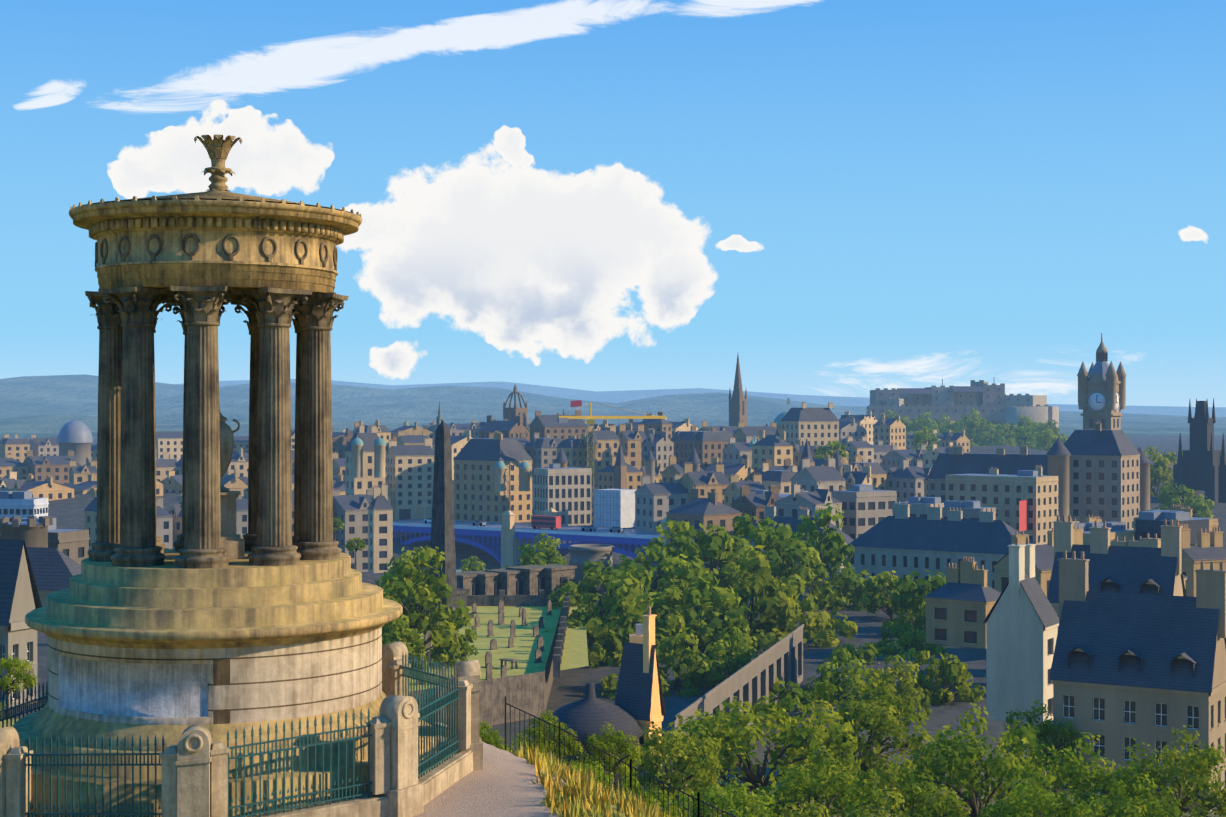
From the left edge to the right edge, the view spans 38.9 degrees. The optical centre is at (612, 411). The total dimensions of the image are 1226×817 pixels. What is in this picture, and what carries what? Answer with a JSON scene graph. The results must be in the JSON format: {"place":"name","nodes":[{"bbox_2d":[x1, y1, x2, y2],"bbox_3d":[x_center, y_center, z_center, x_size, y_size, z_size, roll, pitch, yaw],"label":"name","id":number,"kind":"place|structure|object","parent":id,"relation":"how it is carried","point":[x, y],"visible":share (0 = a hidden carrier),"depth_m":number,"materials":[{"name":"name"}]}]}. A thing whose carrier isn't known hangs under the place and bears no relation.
{"place":"outdoors","nodes":[
{"label":"outdoors","id":0,"kind":"place"},
{"bbox_2d":[413,723,565,816],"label":"hill path","id":1,"kind":"structure","parent":0,"point":[500,784],"depth_m":25.45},
{"bbox_2d":[400,564,588,725],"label":"cemetery ground","id":2,"kind":"structure","parent":0,"point":[523,658],"depth_m":221.07,"materials":[{"name":"green plant"}]},
{"bbox_2d":[423,420,473,621],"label":"obelisk","id":3,"kind":"object","parent":2,"relation":"on","point":[442,533],"visible":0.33,"depth_m":244.74,"materials":[{"name":"stone"}]},
{"bbox_2d":[0,374,1225,437],"bbox_3d":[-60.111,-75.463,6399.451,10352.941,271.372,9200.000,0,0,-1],"label":"hills","id":4,"kind":"structure","parent":0,"point":[51,406],"depth_m":4441.09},
{"bbox_2d":[0,435,1225,816],"bbox_3d":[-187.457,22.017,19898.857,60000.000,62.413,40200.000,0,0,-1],"label":"ground","id":5,"kind":"structure","parent":0,"point":[70,513],"depth_m":227.76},
{"bbox_2d":[0,653,38,718],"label":"tree","id":6,"kind":"object","parent":5,"relation":"on","point":[19,667],"visible":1,"depth_m":51.51,"materials":[{"name":"green plant"}]},
{"bbox_2d":[0,491,89,707],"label":"side buildings","id":7,"kind":"structure","parent":5,"relation":"on","point":[42,557],"depth_m":110.11,"materials":[{"name":"stone"}]},
{"bbox_2d":[13,549,436,816],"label":"monument drum","id":8,"kind":"object","parent":5,"relation":"on","point":[169,650],"visible":0.83,"depth_m":24.59,"materials":[{"name":"stone"}]},
{"bbox_2d":[85,286,348,568],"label":"monument columns","id":9,"kind":"structure","parent":8,"relation":"on","point":[127,319],"depth_m":25.48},
{"bbox_2d":[69,195,361,299],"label":"monument entablature","id":10,"kind":"structure","parent":9,"relation":"on","point":[240,244],"depth_m":25.17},
{"bbox_2d":[83,134,355,214],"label":"monument roof","id":11,"kind":"structure","parent":10,"relation":"on","point":[218,148],"depth_m":26.58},
{"bbox_2d":[219,407,244,558],"bbox_3d":[-6.086,1.006,26.774,0.780,2.475,0.780,0,0,-13],"label":"monument urn","id":12,"kind":"object","parent":8,"relation":"on","point":[232,542],"visible":0.4,"depth_m":26.55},
{"bbox_2d":[0,642,482,816],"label":"monument railing pillars","id":13,"kind":"structure","parent":5,"relation":"on","point":[195,771],"depth_m":24.19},
{"bbox_2d":[0,652,459,816],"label":"iron monument railing","id":14,"kind":"object","parent":13,"relation":"attached to","point":[432,703],"visible":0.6,"depth_m":23.78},
{"bbox_2d":[333,517,343,540],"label":"tree","id":15,"kind":"object","parent":5,"relation":"on","point":[340,523],"visible":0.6,"depth_m":398.66,"materials":[{"name":"green plant"}]},
{"bbox_2d":[344,537,366,569],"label":"tree","id":16,"kind":"object","parent":5,"relation":"on","point":[359,544],"visible":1,"depth_m":298.78,"materials":[{"name":"green plant"}]},
{"bbox_2d":[382,618,427,674],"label":"tree","id":17,"kind":"object","parent":5,"relation":"on","point":[408,637],"visible":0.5,"depth_m":170.68,"materials":[{"name":"green plant"}]},
{"bbox_2d":[383,546,429,598],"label":"tree","id":18,"kind":"object","parent":5,"relation":"on","point":[404,555],"visible":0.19,"depth_m":327.54,"materials":[{"name":"green plant"}]},
{"bbox_2d":[375,545,470,653],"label":"tree","id":19,"kind":"object","parent":5,"relation":"on","point":[427,593],"visible":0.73,"depth_m":194.44,"materials":[{"name":"green plant"}]},
{"bbox_2d":[57,355,789,465],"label":"church towers","id":20,"kind":"structure","parent":5,"relation":"on","point":[76,437],"depth_m":892.99,"materials":[{"name":"stone"}]},
{"bbox_2d":[571,400,581,406],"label":"flag","id":21,"kind":"object","parent":20,"relation":"on","point":[577,403],"visible":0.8,"depth_m":859.87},
{"bbox_2d":[0,402,876,572],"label":"city buildings","id":22,"kind":"structure","parent":5,"relation":"on","point":[685,470],"depth_m":577.72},
{"bbox_2d":[503,384,527,423],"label":"st giles crown","id":23,"kind":"object","parent":22,"relation":"on","point":[509,414],"visible":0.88,"depth_m":877.05},
{"bbox_2d":[429,618,478,666],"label":"tree","id":24,"kind":"object","parent":5,"relation":"on","point":[438,654],"visible":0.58,"depth_m":198.65,"materials":[{"name":"green plant"}]},
{"bbox_2d":[457,555,485,571],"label":"tree","id":25,"kind":"object","parent":5,"relation":"on","point":[468,567],"visible":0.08,"depth_m":329.38,"materials":[{"name":"green plant"}]},
{"bbox_2d":[479,720,509,751],"bbox_3d":[-2.985,8.874,39.670,1.197,3.691,1.129,0,0,-44],"label":"bush","id":26,"kind":"object","parent":5,"relation":"on","point":[492,737],"visible":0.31,"depth_m":39.61,"materials":[{"name":"green plant"}]},
{"bbox_2d":[493,733,556,760],"bbox_3d":[-2.412,12.236,45.669,2.433,7.606,2.216,0,0,14],"label":"bush","id":27,"kind":"object","parent":5,"relation":"on","point":[522,742],"visible":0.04,"depth_m":45.65,"materials":[{"name":"green plant"}]},
{"bbox_2d":[513,532,566,566],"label":"tree","id":28,"kind":"object","parent":5,"relation":"on","point":[528,556],"visible":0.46,"depth_m":298.73,"materials":[{"name":"green plant"}]},
{"bbox_2d":[393,502,709,591],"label":"bridge","id":29,"kind":"structure","parent":5,"relation":"on","point":[504,540],"depth_m":528.43,"materials":[{"name":"metal"}]},
{"bbox_2d":[518,708,585,760],"bbox_3d":[-1.922,12.055,51.649,1.970,6.493,1.908,0,0,35],"label":"bush","id":30,"kind":"object","parent":5,"relation":"on","point":[571,747],"visible":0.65,"depth_m":51.43,"materials":[{"name":"green plant"}]},
{"bbox_2d":[543,603,628,668],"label":"tree","id":31,"kind":"object","parent":5,"relation":"on","point":[596,630],"visible":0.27,"depth_m":228.88,"materials":[{"name":"green plant"}]},
{"bbox_2d":[560,757,613,794],"bbox_3d":[-0.882,12.558,41.627,2.063,8.489,2.261,0,0,-37],"label":"bush","id":32,"kind":"object","parent":5,"relation":"on","point":[594,767],"visible":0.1,"depth_m":41.57,"materials":[{"name":"green plant"}]},
{"bbox_2d":[568,544,614,617],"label":"building","id":33,"kind":"structure","parent":5,"relation":"on","point":[580,554],"depth_m":281.81,"materials":[{"name":"stone"}]},
{"bbox_2d":[511,742,686,816],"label":"hill grass tufts","id":34,"kind":"object","parent":5,"relation":"on","point":[585,790],"visible":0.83,"depth_m":25.06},
{"bbox_2d":[546,558,658,622],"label":"tree","id":35,"kind":"object","parent":5,"relation":"on","point":[591,580],"visible":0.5,"depth_m":260.30,"materials":[{"name":"green plant"}]},
{"bbox_2d":[572,722,644,788],"bbox_3d":[-0.052,12.273,49.755,2.060,6.804,1.869,0,0,-35],"label":"bush","id":36,"kind":"object","parent":5,"relation":"on","point":[613,739],"visible":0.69,"depth_m":49.62,"materials":[{"name":"green plant"}]},
{"bbox_2d":[557,402,665,527],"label":"tower crane","id":37,"kind":"object","parent":5,"relation":"on","point":[611,508],"visible":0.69,"depth_m":537.47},
{"bbox_2d":[575,671,664,699],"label":"tree","id":38,"kind":"object","parent":5,"relation":"on","point":[609,683],"visible":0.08,"depth_m":202.91,"materials":[{"name":"green plant"}]},
{"bbox_2d":[505,696,737,816],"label":"hill fence","id":39,"kind":"object","parent":5,"relation":"on","point":[678,790],"visible":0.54,"depth_m":28.69,"materials":[{"name":"black metal"}]},
{"bbox_2d":[605,772,671,816],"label":"bush","id":40,"kind":"object","parent":5,"relation":"on","point":[647,795],"visible":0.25,"depth_m":37.72,"materials":[{"name":"green plant"}]},
{"bbox_2d":[587,561,691,661],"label":"tree","id":41,"kind":"object","parent":5,"relation":"on","point":[630,607],"visible":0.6,"depth_m":233.44,"materials":[{"name":"green plant"}]},
{"bbox_2d":[600,534,703,610],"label":"tree","id":42,"kind":"object","parent":5,"relation":"on","point":[654,548],"visible":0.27,"depth_m":269.32,"materials":[{"name":"green plant"}]},
{"bbox_2d":[615,721,729,816],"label":"tree","id":43,"kind":"object","parent":5,"relation":"on","point":[683,753],"visible":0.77,"depth_m":100.62,"materials":[{"name":"green plant"}]},
{"bbox_2d":[664,806,689,816],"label":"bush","id":44,"kind":"object","parent":5,"relation":"on","point":[676,814],"visible":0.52,"depth_m":33.81,"materials":[{"name":"green plant"}]},
{"bbox_2d":[656,627,709,697],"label":"tree","id":45,"kind":"object","parent":5,"relation":"on","point":[667,654],"visible":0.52,"depth_m":207.14,"materials":[{"name":"green plant"}]},
{"bbox_2d":[646,554,755,658],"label":"tree","id":46,"kind":"object","parent":5,"relation":"on","point":[722,601],"visible":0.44,"depth_m":236.33,"materials":[{"name":"green plant"}]},
{"bbox_2d":[656,519,750,591],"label":"tree","id":47,"kind":"object","parent":5,"relation":"on","point":[723,544],"visible":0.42,"depth_m":277.24,"materials":[{"name":"green plant"}]},
{"bbox_2d":[669,775,776,816],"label":"tree","id":48,"kind":"object","parent":5,"relation":"on","point":[741,804],"visible":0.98,"depth_m":79.57,"materials":[{"name":"green plant"}]},
{"bbox_2d":[696,626,759,687],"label":"tree","id":49,"kind":"object","parent":5,"relation":"on","point":[718,661],"visible":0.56,"depth_m":210.52,"materials":[{"name":"green plant"}]},
{"bbox_2d":[692,545,799,652],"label":"tree","id":50,"kind":"object","parent":5,"relation":"on","point":[759,585],"visible":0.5,"depth_m":243.40,"materials":[{"name":"green plant"}]},
{"bbox_2d":[654,689,860,816],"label":"tree","id":51,"kind":"object","parent":5,"relation":"on","point":[738,733],"visible":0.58,"depth_m":110.73,"materials":[{"name":"green plant"}]},
{"bbox_2d":[715,513,819,613],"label":"tree","id":52,"kind":"object","parent":5,"relation":"on","point":[768,537],"visible":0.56,"depth_m":288.41,"materials":[{"name":"green plant"}]},
{"bbox_2d":[769,677,826,711],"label":"tree","id":53,"kind":"object","parent":5,"relation":"on","point":[802,699],"visible":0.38,"depth_m":194.02,"materials":[{"name":"green plant"}]},
{"bbox_2d":[752,580,857,647],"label":"tree","id":54,"kind":"object","parent":5,"relation":"on","point":[824,634],"visible":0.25,"depth_m":248.22,"materials":[{"name":"green plant"}]},
{"bbox_2d":[765,503,873,610],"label":"tree","id":55,"kind":"object","parent":5,"relation":"on","point":[834,547],"visible":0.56,"depth_m":297.83,"materials":[{"name":"green plant"}]},
{"bbox_2d":[751,745,904,816],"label":"tree","id":56,"kind":"object","parent":5,"relation":"on","point":[837,781],"visible":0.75,"depth_m":89.29,"materials":[{"name":"green plant"}]},
{"bbox_2d":[815,441,848,458],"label":"tree","id":57,"kind":"object","parent":5,"relation":"on","point":[834,446],"visible":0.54,"depth_m":638.65,"materials":[{"name":"green plant"}]},
{"bbox_2d":[806,649,868,705],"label":"tree","id":58,"kind":"object","parent":5,"relation":"on","point":[834,676],"visible":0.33,"depth_m":198.57,"materials":[{"name":"green plant"}]},
{"bbox_2d":[808,580,889,610],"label":"tree","id":59,"kind":"object","parent":5,"relation":"on","point":[856,590],"visible":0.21,"depth_m":296.35,"materials":[{"name":"green plant"}]},
{"bbox_2d":[820,642,894,664],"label":"tree","id":60,"kind":"object","parent":5,"relation":"on","point":[869,655],"visible":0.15,"depth_m":229.80,"materials":[{"name":"green plant"}]},
{"bbox_2d":[779,666,939,816],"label":"tree","id":61,"kind":"object","parent":5,"relation":"on","point":[883,718],"visible":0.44,"depth_m":115.82,"materials":[{"name":"green plant"}]},
{"bbox_2d":[860,570,917,618],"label":"tree","id":62,"kind":"object","parent":5,"relation":"on","point":[885,581],"visible":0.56,"depth_m":279.08,"materials":[{"name":"green plant"}]},
{"bbox_2d":[853,654,931,720],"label":"tree","id":63,"kind":"object","parent":5,"relation":"on","point":[906,683],"visible":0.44,"depth_m":189.16,"materials":[{"name":"green plant"}]},
{"bbox_2d":[885,409,906,419],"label":"tree","id":64,"kind":"object","parent":5,"relation":"on","point":[890,413],"visible":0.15,"depth_m":1293.04,"materials":[{"name":"green plant"}]},
{"bbox_2d":[841,753,971,816],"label":"tree","id":65,"kind":"object","parent":5,"relation":"on","point":[901,798],"visible":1,"depth_m":83.34,"materials":[{"name":"green plant"}]},
{"bbox_2d":[866,621,948,657],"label":"tree","id":66,"kind":"object","parent":5,"relation":"on","point":[906,639],"visible":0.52,"depth_m":239.77,"materials":[{"name":"green plant"}]},
{"bbox_2d":[901,416,914,431],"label":"tree","id":67,"kind":"object","parent":5,"relation":"on","point":[906,423],"visible":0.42,"depth_m":1285.25,"materials":[{"name":"green plant"}]},
{"bbox_2d":[883,570,945,634],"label":"tree","id":68,"kind":"object","parent":5,"relation":"on","point":[914,606],"visible":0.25,"depth_m":260.98,"materials":[{"name":"green plant"}]},
{"bbox_2d":[908,419,921,432],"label":"tree","id":69,"kind":"object","parent":5,"relation":"on","point":[915,428],"visible":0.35,"depth_m":1284.75,"materials":[{"name":"green plant"}]},
{"bbox_2d":[914,411,932,431],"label":"tree","id":70,"kind":"object","parent":5,"relation":"on","point":[922,420],"visible":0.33,"depth_m":1287.36,"materials":[{"name":"green plant"}]},
{"bbox_2d":[912,425,939,451],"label":"tree","id":71,"kind":"object","parent":5,"relation":"on","point":[919,437],"visible":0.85,"depth_m":899.87,"materials":[{"name":"green plant"}]},
{"bbox_2d":[925,418,942,433],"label":"tree","id":72,"kind":"object","parent":5,"relation":"on","point":[934,426],"visible":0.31,"depth_m":1277.54,"materials":[{"name":"green plant"}]},
{"bbox_2d":[933,414,951,431],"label":"tree","id":73,"kind":"object","parent":5,"relation":"on","point":[943,420],"visible":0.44,"depth_m":1295.29,"materials":[{"name":"green plant"}]},
{"bbox_2d":[902,648,985,705],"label":"tree","id":74,"kind":"object","parent":5,"relation":"on","point":[957,673],"visible":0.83,"depth_m":198.21,"materials":[{"name":"green plant"}]},
{"bbox_2d":[939,420,967,433],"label":"tree","id":75,"kind":"object","parent":5,"relation":"on","point":[957,426],"visible":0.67,"depth_m":1278.35,"materials":[{"name":"green plant"}]},
{"bbox_2d":[961,408,984,436],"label":"tree","id":76,"kind":"object","parent":5,"relation":"on","point":[975,418],"visible":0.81,"depth_m":1288.90,"materials":[{"name":"green plant"}]},
{"bbox_2d":[896,703,1057,816],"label":"tree","id":77,"kind":"object","parent":5,"relation":"on","point":[959,770],"visible":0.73,"depth_m":99.66,"materials":[{"name":"green plant"}]},
{"bbox_2d":[969,431,989,445],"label":"tree","id":78,"kind":"object","parent":5,"relation":"on","point":[978,440],"visible":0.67,"depth_m":1259.83,"materials":[{"name":"green plant"}]},
{"bbox_2d":[734,410,1225,648],"bbox_3d":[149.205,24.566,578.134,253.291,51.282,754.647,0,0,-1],"label":"buildings","id":79,"kind":"structure","parent":5,"relation":"on","point":[899,521],"depth_m":316.22,"materials":[{"name":"stone"}]},
{"bbox_2d":[903,420,1059,447],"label":"castle rock","id":80,"kind":"object","parent":5,"relation":"on","point":[952,421],"depth_m":1325.92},
{"bbox_2d":[867,379,1058,433],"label":"castle buildings","id":81,"kind":"structure","parent":80,"relation":"on","point":[994,402],"depth_m":1351.80,"materials":[{"name":"stone"}]},
{"bbox_2d":[970,418,994,432],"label":"tree","id":82,"kind":"object","parent":5,"relation":"on","point":[983,422],"visible":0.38,"depth_m":1289.58,"materials":[{"name":"green plant"}]},
{"bbox_2d":[981,424,996,434],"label":"tree","id":83,"kind":"object","parent":5,"relation":"on","point":[988,426],"visible":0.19,"depth_m":1286.11,"materials":[{"name":"green plant"}]},
{"bbox_2d":[982,426,1001,445],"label":"tree","id":84,"kind":"object","parent":5,"relation":"on","point":[990,435],"visible":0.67,"depth_m":1261.13,"materials":[{"name":"green plant"}]},
{"bbox_2d":[989,436,1009,445],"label":"tree","id":85,"kind":"object","parent":5,"relation":"on","point":[1001,441],"visible":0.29,"depth_m":1236.24,"materials":[{"name":"green plant"}]},
{"bbox_2d":[991,423,1015,439],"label":"tree","id":86,"kind":"object","parent":5,"relation":"on","point":[1010,426],"visible":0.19,"depth_m":1281.58,"materials":[{"name":"green plant"}]},
{"bbox_2d":[991,422,1017,444],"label":"tree","id":87,"kind":"object","parent":5,"relation":"on","point":[1006,433],"visible":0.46,"depth_m":1261.88,"materials":[{"name":"green plant"}]},
{"bbox_2d":[1008,436,1024,446],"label":"tree","id":88,"kind":"object","parent":5,"relation":"on","point":[1011,441],"visible":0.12,"depth_m":1236.72,"materials":[{"name":"green plant"}]},
{"bbox_2d":[1007,426,1026,444],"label":"tree","id":89,"kind":"object","parent":5,"relation":"on","point":[1013,428],"visible":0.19,"depth_m":1262.71,"materials":[{"name":"green plant"}]},
{"bbox_2d":[1019,500,1028,531],"bbox_3d":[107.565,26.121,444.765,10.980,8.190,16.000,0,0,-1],"label":"banner","id":90,"kind":"object","parent":5,"relation":"on","point":[1023,515],"visible":0.4,"depth_m":439.16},
{"bbox_2d":[1013,436,1034,448],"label":"tree","id":91,"kind":"object","parent":5,"relation":"on","point":[1030,444],"visible":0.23,"depth_m":1243.33,"materials":[{"name":"green plant"}]},
{"bbox_2d":[1011,415,1038,435],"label":"tree","id":92,"kind":"object","parent":5,"relation":"on","point":[1029,424],"visible":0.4,"depth_m":1278.34,"materials":[{"name":"green plant"}]},
{"bbox_2d":[1015,426,1036,444],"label":"tree","id":93,"kind":"object","parent":5,"relation":"on","point":[1021,430],"visible":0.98,"depth_m":1150.13,"materials":[{"name":"green plant"}]},
{"bbox_2d":[977,768,1090,816],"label":"tree","id":94,"kind":"object","parent":5,"relation":"on","point":[1041,800],"visible":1,"depth_m":79.78,"materials":[{"name":"green plant"}]},
{"bbox_2d":[927,333,1151,544],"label":"clock tower building","id":95,"kind":"structure","parent":5,"relation":"on","point":[1099,464],"depth_m":491.25,"materials":[{"name":"stone"}]},
{"bbox_2d":[993,698,1085,814],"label":"tree","id":96,"kind":"object","parent":5,"relation":"on","point":[1042,733],"visible":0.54,"depth_m":122.77,"materials":[{"name":"green plant"}]},
{"bbox_2d":[1035,428,1056,449],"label":"tree","id":97,"kind":"object","parent":5,"relation":"on","point":[1044,439],"visible":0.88,"depth_m":1100.12,"materials":[{"name":"green plant"}]},
{"bbox_2d":[1033,420,1059,432],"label":"tree","id":98,"kind":"object","parent":5,"relation":"on","point":[1051,425],"visible":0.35,"depth_m":1278.86,"materials":[{"name":"green plant"}]},
{"bbox_2d":[1007,732,1158,816],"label":"tree","id":99,"kind":"object","parent":5,"relation":"on","point":[1082,780],"visible":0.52,"depth_m":91.48,"materials":[{"name":"green plant"}]},
{"bbox_2d":[1078,772,1184,816],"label":"tree","id":100,"kind":"object","parent":5,"relation":"on","point":[1135,808],"visible":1,"depth_m":77.86,"materials":[{"name":"green plant"}]},
{"bbox_2d":[1143,446,1172,496],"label":"tree","id":101,"kind":"object","parent":5,"relation":"on","point":[1162,469],"visible":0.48,"depth_m":717.78,"materials":[{"name":"green plant"}]},
{"bbox_2d":[1150,451,1182,473],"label":"tree","id":102,"kind":"object","parent":5,"relation":"on","point":[1173,456],"visible":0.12,"depth_m":803.01,"materials":[{"name":"green plant"}]},
{"bbox_2d":[1110,725,1225,816],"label":"tree","id":103,"kind":"object","parent":5,"relation":"on","point":[1209,760],"visible":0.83,"depth_m":87.58,"materials":[{"name":"green plant"}]},
{"bbox_2d":[1152,483,1214,517],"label":"tree","id":104,"kind":"object","parent":5,"relation":"on","point":[1200,505],"visible":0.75,"depth_m":657.02,"materials":[{"name":"green plant"}]},
{"bbox_2d":[1173,398,1225,504],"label":"scott monument","id":105,"kind":"object","parent":5,"relation":"on","point":[1201,464],"visible":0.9,"depth_m":699.19,"materials":[{"name":"stone"}]},
{"bbox_2d":[0,0,1225,406],"label":"sky","id":106,"kind":"structure","parent":0,"point":[842,198],"materials":[{"name":"blue"}]},
{"bbox_2d":[541,515,1225,811],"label":"buildings","id":107,"kind":"structure","parent":0,"point":[1117,649],"depth_m":122.91,"materials":[{"name":"stone"}]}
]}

